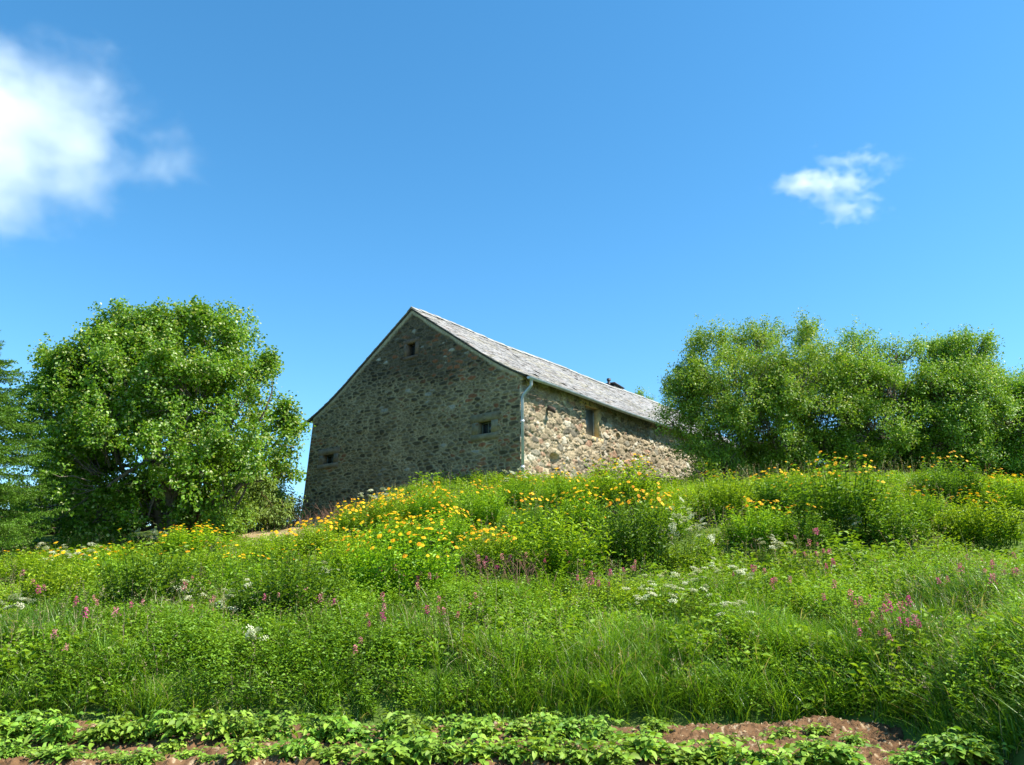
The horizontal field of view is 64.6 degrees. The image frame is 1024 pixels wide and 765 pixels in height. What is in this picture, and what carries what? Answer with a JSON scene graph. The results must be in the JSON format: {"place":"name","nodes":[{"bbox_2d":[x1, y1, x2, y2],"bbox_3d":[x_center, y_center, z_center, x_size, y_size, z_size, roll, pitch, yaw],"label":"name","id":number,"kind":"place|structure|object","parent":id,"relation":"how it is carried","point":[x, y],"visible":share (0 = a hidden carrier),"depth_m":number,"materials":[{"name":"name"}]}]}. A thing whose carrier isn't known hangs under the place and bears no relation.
{"place":"outdoors","nodes":[
{"label":"outdoors","id":0,"kind":"place"},
{"bbox_2d":[0,715,1011,764],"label":"field soil","id":1,"kind":"structure","parent":0,"point":[870,729],"depth_m":8.68,"materials":[{"name":"brown soil"}]},
{"bbox_2d":[0,708,71,744],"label":"potato plant","id":2,"kind":"object","parent":1,"relation":"on","point":[29,719],"visible":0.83,"depth_m":8.86,"materials":[{"name":"green plant"}]},
{"bbox_2d":[23,711,94,748],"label":"potato plant","id":3,"kind":"object","parent":1,"relation":"on","point":[53,734],"visible":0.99,"depth_m":8.70,"materials":[{"name":"green plant"}]},
{"bbox_2d":[39,743,90,763],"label":"potato plant","id":4,"kind":"object","parent":1,"relation":"on","point":[67,752],"visible":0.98,"depth_m":7.69,"materials":[{"name":"green plant"}]},
{"bbox_2d":[69,716,127,749],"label":"potato plant","id":5,"kind":"object","parent":1,"relation":"on","point":[83,735],"visible":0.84,"depth_m":8.71,"materials":[{"name":"green plant"}]},
{"bbox_2d":[86,711,140,740],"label":"potato plant","id":6,"kind":"object","parent":1,"relation":"on","point":[117,723],"visible":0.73,"depth_m":8.83,"materials":[{"name":"green plant"}]},
{"bbox_2d":[111,719,160,744],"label":"potato plant","id":7,"kind":"object","parent":1,"relation":"on","point":[137,734],"visible":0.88,"depth_m":8.76,"materials":[{"name":"green plant"}]},
{"bbox_2d":[117,743,164,764],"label":"potato plant","id":8,"kind":"object","parent":1,"relation":"on","point":[140,758],"visible":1,"depth_m":7.56,"materials":[{"name":"green plant"}]},
{"bbox_2d":[152,708,213,739],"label":"potato plant","id":9,"kind":"object","parent":1,"relation":"on","point":[184,725],"visible":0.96,"depth_m":8.72,"materials":[{"name":"green plant"}]},
{"bbox_2d":[193,709,252,743],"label":"potato plant","id":10,"kind":"object","parent":1,"relation":"on","point":[221,725],"visible":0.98,"depth_m":8.78,"materials":[{"name":"green plant"}]},
{"bbox_2d":[214,736,273,763],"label":"potato plant","id":11,"kind":"object","parent":1,"relation":"on","point":[241,750],"visible":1,"depth_m":7.64,"materials":[{"name":"green plant"}]},
{"bbox_2d":[235,709,301,741],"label":"potato plant","id":12,"kind":"object","parent":1,"relation":"on","point":[268,731],"visible":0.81,"depth_m":8.97,"materials":[{"name":"green plant"}]},
{"bbox_2d":[270,737,319,762],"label":"potato plant","id":13,"kind":"object","parent":1,"relation":"on","point":[293,748],"visible":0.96,"depth_m":7.61,"materials":[{"name":"green plant"}]},
{"bbox_2d":[292,710,362,744],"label":"potato plant","id":14,"kind":"object","parent":1,"relation":"on","point":[327,731],"visible":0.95,"depth_m":8.86,"materials":[{"name":"green plant"}]},
{"bbox_2d":[305,743,364,764],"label":"potato plant","id":15,"kind":"object","parent":1,"relation":"on","point":[334,751],"visible":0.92,"depth_m":7.58,"materials":[{"name":"green plant"}]},
{"bbox_2d":[335,723,378,745],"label":"potato plant","id":16,"kind":"object","parent":1,"relation":"on","point":[357,734],"visible":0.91,"depth_m":8.85,"materials":[{"name":"green plant"}]},
{"bbox_2d":[341,735,414,764],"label":"potato plant","id":17,"kind":"object","parent":1,"relation":"on","point":[376,753],"visible":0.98,"depth_m":7.47,"materials":[{"name":"green plant"}]},
{"bbox_2d":[379,710,441,740],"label":"potato plant","id":18,"kind":"object","parent":1,"relation":"on","point":[409,726],"visible":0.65,"depth_m":8.83,"materials":[{"name":"green plant"}]},
{"bbox_2d":[382,724,465,764],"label":"potato plant","id":19,"kind":"object","parent":1,"relation":"on","point":[413,740],"visible":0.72,"depth_m":7.57,"materials":[{"name":"green plant"}]},
{"bbox_2d":[411,735,470,764],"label":"potato plant","id":20,"kind":"object","parent":1,"relation":"on","point":[436,753],"visible":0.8,"depth_m":7.55,"materials":[{"name":"green plant"}]},
{"bbox_2d":[431,713,478,742],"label":"potato plant","id":21,"kind":"object","parent":1,"relation":"on","point":[450,730],"visible":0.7,"depth_m":8.88,"materials":[{"name":"green plant"}]},
{"bbox_2d":[453,713,501,741],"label":"potato plant","id":22,"kind":"object","parent":1,"relation":"on","point":[484,723],"visible":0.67,"depth_m":8.81,"materials":[{"name":"green plant"}]},
{"bbox_2d":[445,726,515,764],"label":"potato plant","id":23,"kind":"object","parent":1,"relation":"on","point":[475,750],"visible":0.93,"depth_m":7.64,"materials":[{"name":"green plant"}]},
{"bbox_2d":[485,736,532,764],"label":"potato plant","id":24,"kind":"object","parent":1,"relation":"on","point":[512,751],"visible":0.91,"depth_m":7.58,"materials":[{"name":"green plant"}]},
{"bbox_2d":[489,717,549,740],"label":"potato plant","id":25,"kind":"object","parent":1,"relation":"on","point":[512,726],"visible":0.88,"depth_m":8.78,"materials":[{"name":"green plant"}]},
{"bbox_2d":[510,731,570,762],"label":"potato plant","id":26,"kind":"object","parent":1,"relation":"on","point":[544,748],"visible":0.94,"depth_m":7.58,"materials":[{"name":"green plant"}]},
{"bbox_2d":[519,707,569,739],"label":"potato plant","id":27,"kind":"object","parent":1,"relation":"on","point":[542,729],"visible":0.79,"depth_m":8.81,"materials":[{"name":"green plant"}]},
{"bbox_2d":[546,735,599,764],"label":"potato plant","id":28,"kind":"object","parent":1,"relation":"on","point":[577,757],"visible":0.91,"depth_m":7.53,"materials":[{"name":"green plant"}]},
{"bbox_2d":[568,714,629,743],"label":"potato plant","id":29,"kind":"object","parent":1,"relation":"on","point":[599,729],"visible":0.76,"depth_m":8.80,"materials":[{"name":"green plant"}]},
{"bbox_2d":[580,740,651,764],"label":"potato plant","id":30,"kind":"object","parent":1,"relation":"on","point":[608,754],"visible":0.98,"depth_m":7.44,"materials":[{"name":"green plant"}]},
{"bbox_2d":[609,725,692,763],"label":"potato plant","id":31,"kind":"object","parent":1,"relation":"on","point":[647,743],"visible":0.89,"depth_m":7.61,"materials":[{"name":"green plant"}]},
{"bbox_2d":[656,742,706,764],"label":"potato plant","id":32,"kind":"object","parent":1,"relation":"on","point":[681,756],"visible":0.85,"depth_m":7.56,"materials":[{"name":"green plant"}]},
{"bbox_2d":[680,727,747,764],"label":"potato plant","id":33,"kind":"object","parent":1,"relation":"on","point":[716,753],"visible":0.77,"depth_m":7.68,"materials":[{"name":"green plant"}]},
{"bbox_2d":[724,737,803,764],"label":"potato plant","id":34,"kind":"object","parent":1,"relation":"on","point":[752,757],"visible":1,"depth_m":7.38,"materials":[{"name":"green plant"}]},
{"bbox_2d":[774,734,853,764],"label":"potato plant","id":35,"kind":"object","parent":1,"relation":"on","point":[807,752],"visible":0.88,"depth_m":7.61,"materials":[{"name":"green plant"}]},
{"bbox_2d":[812,743,882,764],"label":"potato plant","id":36,"kind":"object","parent":1,"relation":"on","point":[851,758],"visible":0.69,"depth_m":7.46,"materials":[{"name":"green plant"}]},
{"bbox_2d":[883,745,946,764],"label":"potato plant","id":37,"kind":"object","parent":1,"relation":"on","point":[911,758],"visible":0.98,"depth_m":7.50,"materials":[{"name":"green plant"}]},
{"bbox_2d":[915,726,994,764],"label":"potato plant","id":38,"kind":"object","parent":1,"relation":"on","point":[958,750],"visible":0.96,"depth_m":7.49,"materials":[{"name":"green plant"}]},
{"bbox_2d":[946,740,1017,764],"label":"potato plant","id":39,"kind":"object","parent":1,"relation":"on","point":[998,758],"visible":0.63,"depth_m":7.43,"materials":[{"name":"green plant"}]},
{"bbox_2d":[0,455,1023,764],"bbox_3d":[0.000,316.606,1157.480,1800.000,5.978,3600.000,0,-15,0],"label":"ground","id":40,"kind":"structure","parent":0,"point":[678,718],"depth_m":10.76,"materials":[{"name":"green plant"}]},
{"bbox_2d":[0,547,71,587],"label":"yellow flower plant","id":41,"kind":"object","parent":40,"relation":"on","point":[5,572],"visible":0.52,"depth_m":17.75,"materials":[{"name":"green plant"}]},
{"bbox_2d":[0,330,76,568],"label":"spruce tree","id":42,"kind":"object","parent":40,"relation":"on","point":[9,527],"visible":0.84,"depth_m":21.09,"materials":[{"name":"green plant"}]},
{"bbox_2d":[17,541,114,608],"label":"yellow flower plant","id":43,"kind":"object","parent":40,"relation":"on","point":[57,581],"visible":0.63,"depth_m":14.64,"materials":[{"name":"green plant"}]},
{"bbox_2d":[67,543,152,589],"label":"yellow flower plant","id":44,"kind":"object","parent":40,"relation":"on","point":[106,560],"visible":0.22,"depth_m":17.30,"materials":[{"name":"green plant"}]},
{"bbox_2d":[85,528,228,608],"bbox_3d":[-6.202,3.348,14.174,2.107,1.487,2.102,-3,-16,9],"label":"shrub","id":45,"kind":"object","parent":40,"relation":"on","point":[157,573],"visible":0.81,"depth_m":13.79,"materials":[{"name":"green plant"}]},
{"bbox_2d":[0,295,314,545],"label":"maple tree","id":46,"kind":"object","parent":40,"relation":"on","point":[142,352],"visible":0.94,"depth_m":24.54,"materials":[{"name":"green plant"}]},
{"bbox_2d":[157,520,234,555],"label":"yellow flower plant","id":47,"kind":"object","parent":40,"relation":"on","point":[182,536],"visible":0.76,"depth_m":21.13,"materials":[{"name":"green plant"}]},
{"bbox_2d":[167,534,241,585],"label":"yellow flower plant","id":48,"kind":"object","parent":40,"relation":"on","point":[203,557],"visible":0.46,"depth_m":17.47,"materials":[{"name":"green plant"}]},
{"bbox_2d":[197,491,258,540],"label":"shrub","id":49,"kind":"object","parent":40,"relation":"on","point":[235,520],"visible":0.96,"depth_m":23.78,"materials":[{"name":"green plant"}]},
{"bbox_2d":[204,544,282,596],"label":"yellow flower plant","id":50,"kind":"object","parent":40,"relation":"on","point":[230,574],"visible":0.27,"depth_m":15.66,"materials":[{"name":"green plant"}]},
{"bbox_2d":[210,469,309,533],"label":"shrub","id":51,"kind":"object","parent":40,"relation":"on","point":[273,493],"visible":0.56,"depth_m":27.76,"materials":[{"name":"green plant"}]},
{"bbox_2d":[239,525,312,567],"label":"yellow flower plant","id":52,"kind":"object","parent":40,"relation":"on","point":[288,544],"visible":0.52,"depth_m":18.83,"materials":[{"name":"green plant"}]},
{"bbox_2d":[223,540,358,621],"bbox_3d":[-3.661,3.314,13.491,2.097,1.447,2.092,-6,-16,21],"label":"yellow flower plant","id":53,"kind":"object","parent":40,"relation":"on","point":[272,588],"visible":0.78,"depth_m":13.08,"materials":[{"name":"green plant"}]},
{"bbox_2d":[278,654,352,723],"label":"grass tussock","id":54,"kind":"object","parent":40,"relation":"on","point":[319,697],"depth_m":10.61,"materials":[{"name":"green plant"}]},
{"bbox_2d":[291,512,348,557],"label":"yellow flower plant","id":55,"kind":"object","parent":40,"relation":"on","point":[310,542],"visible":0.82,"depth_m":19.56,"materials":[{"name":"green plant"}]},
{"bbox_2d":[314,528,392,582],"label":"yellow flower plant","id":56,"kind":"object","parent":40,"relation":"on","point":[340,557],"visible":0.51,"depth_m":17.01,"materials":[{"name":"green plant"}]},
{"bbox_2d":[331,498,382,539],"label":"yellow flower plant","id":57,"kind":"object","parent":40,"relation":"on","point":[344,522],"visible":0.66,"depth_m":21.34,"materials":[{"name":"green plant"}]},
{"bbox_2d":[366,487,415,529],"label":"yellow flower plant","id":58,"kind":"object","parent":40,"relation":"on","point":[382,508],"visible":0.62,"depth_m":21.34,"materials":[{"name":"green plant"}]},
{"bbox_2d":[360,505,424,558],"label":"yellow flower plant","id":59,"kind":"object","parent":40,"relation":"on","point":[392,514],"visible":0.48,"depth_m":18.24,"materials":[{"name":"green plant"}]},
{"bbox_2d":[345,513,464,601],"bbox_3d":[-1.949,3.266,15.115,2.296,1.669,2.302,2,-16,-9],"label":"yellow flower plant","id":60,"kind":"object","parent":40,"relation":"on","point":[388,568],"visible":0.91,"depth_m":14.68,"materials":[{"name":"green plant"}]},
{"bbox_2d":[404,481,456,522],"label":"yellow flower plant","id":61,"kind":"object","parent":40,"relation":"on","point":[435,504],"visible":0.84,"depth_m":21.12,"materials":[{"name":"green plant"}]},
{"bbox_2d":[412,501,475,551],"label":"yellow flower plant","id":62,"kind":"object","parent":40,"relation":"on","point":[460,530],"visible":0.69,"depth_m":18.18,"materials":[{"name":"green plant"}]},
{"bbox_2d":[449,480,509,528],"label":"yellow flower plant","id":63,"kind":"object","parent":40,"relation":"on","point":[482,512],"visible":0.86,"depth_m":19.78,"materials":[{"name":"green plant"}]},
{"bbox_2d":[456,519,516,571],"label":"yellow flower plant","id":64,"kind":"object","parent":40,"relation":"on","point":[476,546],"visible":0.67,"depth_m":16.37,"materials":[{"name":"green plant"}]},
{"bbox_2d":[0,541,1023,743],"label":"bank herbs","id":65,"kind":"object","parent":40,"relation":"on","point":[448,590],"visible":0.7,"depth_m":11.37,"materials":[{"name":"green plant"}]},
{"bbox_2d":[0,468,1023,716],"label":"broad leaf herbs","id":66,"kind":"object","parent":40,"relation":"on","point":[726,558],"visible":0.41,"depth_m":12.71,"materials":[{"name":"green plant"}]},
{"bbox_2d":[0,468,1023,616],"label":"meadow herbs","id":67,"kind":"object","parent":40,"relation":"on","point":[618,595],"visible":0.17,"depth_m":17.61,"materials":[{"name":"green plant"}]},
{"bbox_2d":[301,306,729,518],"bbox_3d":[2.631,2.906,35.470,10.903,7.880,20.349,-12,-19,37],"label":"farmhouse","id":68,"kind":"object","parent":40,"relation":"on","point":[423,391],"visible":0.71,"depth_m":27.81,"materials":[{"name":"stone"}]},
{"bbox_2d":[470,410,499,441],"bbox_3d":[-0.772,1.403,25.476,1.196,0.846,0.308,-12,-19,37],"label":"window","id":69,"kind":"structure","parent":68,"relation":"in","point":[488,429],"depth_m":25.46,"materials":[{"name":"stone"}]},
{"bbox_2d":[579,397,603,443],"bbox_3d":[2.632,1.325,27.829,0.296,1.444,1.457,-12,-19,37],"label":"window","id":70,"kind":"structure","parent":68,"relation":"in","point":[593,418],"depth_m":28.01,"materials":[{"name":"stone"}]},
{"bbox_2d":[497,466,549,511],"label":"yellow flower plant","id":71,"kind":"object","parent":40,"relation":"on","point":[515,492],"visible":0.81,"depth_m":20.95,"materials":[{"name":"green plant"}]},
{"bbox_2d":[495,492,556,544],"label":"yellow flower plant","id":72,"kind":"object","parent":40,"relation":"on","point":[530,513],"visible":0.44,"depth_m":17.95,"materials":[{"name":"green plant"}]},
{"bbox_2d":[490,501,615,584],"bbox_3d":[0.727,3.171,16.012,2.607,1.649,2.233,-10,-18,32],"label":"yellow flower plant","id":73,"kind":"object","parent":40,"relation":"on","point":[556,551],"visible":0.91,"depth_m":15.54,"materials":[{"name":"green plant"}]},
{"bbox_2d":[538,463,592,511],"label":"yellow flower plant","id":74,"kind":"object","parent":40,"relation":"on","point":[560,488],"visible":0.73,"depth_m":20.27,"materials":[{"name":"green plant"}]},
{"bbox_2d":[541,664,621,720],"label":"grass tussock","id":75,"kind":"object","parent":40,"relation":"on","point":[573,700],"depth_m":10.61,"materials":[{"name":"green plant"}]},
{"bbox_2d":[550,481,614,536],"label":"yellow flower plant","id":76,"kind":"object","parent":40,"relation":"on","point":[577,512],"visible":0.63,"depth_m":18.36,"materials":[{"name":"green plant"}]},
{"bbox_2d":[539,648,656,725],"bbox_3d":[1.262,4.051,10.865,1.980,1.099,2.291,0,-15,0],"label":"grass tussock","id":77,"kind":"object","parent":40,"relation":"on","point":[615,708],"depth_m":10.62,"materials":[{"name":"green plant"}]},
{"bbox_2d":[576,454,670,511],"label":"yellow flower plant","id":78,"kind":"object","parent":40,"relation":"on","point":[609,482],"visible":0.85,"depth_m":20.25,"materials":[{"name":"green plant"}]},
{"bbox_2d":[583,472,676,567],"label":"yellow flower plant","id":79,"kind":"object","parent":40,"relation":"on","point":[629,534],"visible":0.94,"depth_m":16.43,"materials":[{"name":"green plant"}]},
{"bbox_2d":[611,655,706,724],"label":"grass tussock","id":80,"kind":"object","parent":40,"relation":"on","point":[661,714],"depth_m":10.57,"materials":[{"name":"green plant"}]},
{"bbox_2d":[635,486,693,539],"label":"yellow flower plant","id":81,"kind":"object","parent":40,"relation":"on","point":[679,527],"visible":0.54,"depth_m":18.27,"materials":[{"name":"green plant"}]},
{"bbox_2d":[622,572,711,625],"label":"white umbel plant","id":82,"kind":"object","parent":40,"relation":"on","point":[648,595],"visible":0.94,"depth_m":13.24,"materials":[{"name":"green plant"}]},
{"bbox_2d":[654,498,714,572],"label":"white umbel plant","id":83,"kind":"object","parent":40,"relation":"on","point":[674,531],"visible":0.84,"depth_m":16.50,"materials":[{"name":"green plant"}]},
{"bbox_2d":[634,652,761,724],"bbox_3d":[2.430,4.030,10.507,2.118,1.097,1.796,-2,-15,6],"label":"grass tussock","id":84,"kind":"object","parent":40,"relation":"on","point":[703,712],"depth_m":10.50,"materials":[{"name":"green plant"}]},
{"bbox_2d":[672,435,766,484],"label":"shrub","id":85,"kind":"object","parent":40,"relation":"on","point":[725,459],"visible":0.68,"depth_m":23.81,"materials":[{"name":"green plant"}]},
{"bbox_2d":[680,463,760,521],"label":"yellow flower plant","id":86,"kind":"object","parent":40,"relation":"on","point":[719,500],"visible":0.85,"depth_m":19.46,"materials":[{"name":"green plant"}]},
{"bbox_2d":[666,647,799,723],"bbox_3d":[2.852,4.005,10.606,2.624,1.100,2.112,-15,-21,43],"label":"grass tussock","id":87,"kind":"object","parent":40,"relation":"on","point":[738,708],"depth_m":10.56,"materials":[{"name":"green plant"}]},
{"bbox_2d":[713,496,798,548],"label":"yellow flower plant","id":88,"kind":"object","parent":40,"relation":"on","point":[762,527],"visible":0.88,"depth_m":17.28,"materials":[{"name":"green plant"}]},
{"bbox_2d":[644,307,875,479],"bbox_3d":[8.493,0.502,26.310,6.607,6.596,7.420,-10,-18,32],"label":"willow tree","id":89,"kind":"object","parent":40,"relation":"on","point":[781,393],"visible":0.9,"depth_m":24.91,"materials":[{"name":"green plant"}]},
{"bbox_2d":[739,461,812,513],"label":"yellow flower plant","id":90,"kind":"object","parent":40,"relation":"on","point":[768,491],"visible":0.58,"depth_m":19.66,"materials":[{"name":"green plant"}]},
{"bbox_2d":[749,665,846,722],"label":"grass tussock","id":91,"kind":"object","parent":40,"relation":"on","point":[785,714],"depth_m":10.35,"materials":[{"name":"green plant"}]},
{"bbox_2d":[770,503,835,546],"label":"yellow flower plant","id":92,"kind":"object","parent":40,"relation":"on","point":[805,529],"visible":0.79,"depth_m":17.16,"materials":[{"name":"green plant"}]},
{"bbox_2d":[771,656,880,717],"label":"grass tussock","id":93,"kind":"object","parent":40,"relation":"on","point":[834,698],"depth_m":10.25,"materials":[{"name":"green plant"}]},
{"bbox_2d":[769,451,906,528],"bbox_3d":[7.505,2.490,18.664,2.699,1.790,2.795,11,-19,-36],"label":"yellow flower plant","id":94,"kind":"object","parent":40,"relation":"on","point":[839,505],"visible":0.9,"depth_m":18.06,"materials":[{"name":"green plant"}]},
{"bbox_2d":[808,314,949,479],"bbox_3d":[11.850,0.789,26.349,5.057,6.016,5.086,0,-15,0],"label":"willow tree","id":95,"kind":"object","parent":40,"relation":"on","point":[883,380],"visible":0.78,"depth_m":25.19,"materials":[{"name":"green plant"}]},
{"bbox_2d":[844,491,932,547],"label":"yellow flower plant","id":96,"kind":"object","parent":40,"relation":"on","point":[874,525],"visible":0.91,"depth_m":17.19,"materials":[{"name":"green plant"}]},
{"bbox_2d":[875,687,963,743],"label":"grass tussock","id":97,"kind":"object","parent":40,"relation":"on","point":[940,726],"depth_m":8.76,"materials":[{"name":"green plant"}]},
{"bbox_2d":[893,480,961,528],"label":"yellow flower plant","id":98,"kind":"object","parent":40,"relation":"on","point":[932,509],"visible":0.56,"depth_m":18.60,"materials":[{"name":"green plant"}]},
{"bbox_2d":[904,451,989,502],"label":"yellow flower plant","id":99,"kind":"object","parent":40,"relation":"on","point":[948,483],"visible":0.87,"depth_m":20.02,"materials":[{"name":"green plant"}]},
{"bbox_2d":[892,323,1023,475],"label":"willow tree","id":100,"kind":"object","parent":40,"relation":"on","point":[960,386],"visible":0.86,"depth_m":25.01,"materials":[{"name":"green plant"}]},
{"bbox_2d":[935,487,1023,546],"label":"yellow flower plant","id":101,"kind":"object","parent":40,"relation":"on","point":[980,533],"visible":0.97,"depth_m":17.25,"materials":[{"name":"green plant"}]},
{"bbox_2d":[957,358,1023,477],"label":"willow tree","id":102,"kind":"object","parent":40,"relation":"on","point":[1014,448],"visible":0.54,"depth_m":25.09,"materials":[{"name":"green plant"}]},
{"bbox_2d":[960,468,1023,514],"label":"yellow flower plant","id":103,"kind":"object","parent":40,"relation":"on","point":[1017,497],"visible":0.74,"depth_m":19.55,"materials":[{"name":"green plant"}]},
{"bbox_2d":[0,0,1023,524],"label":"sky","id":104,"kind":"structure","parent":0,"point":[571,184],"materials":[{"name":"blue"}]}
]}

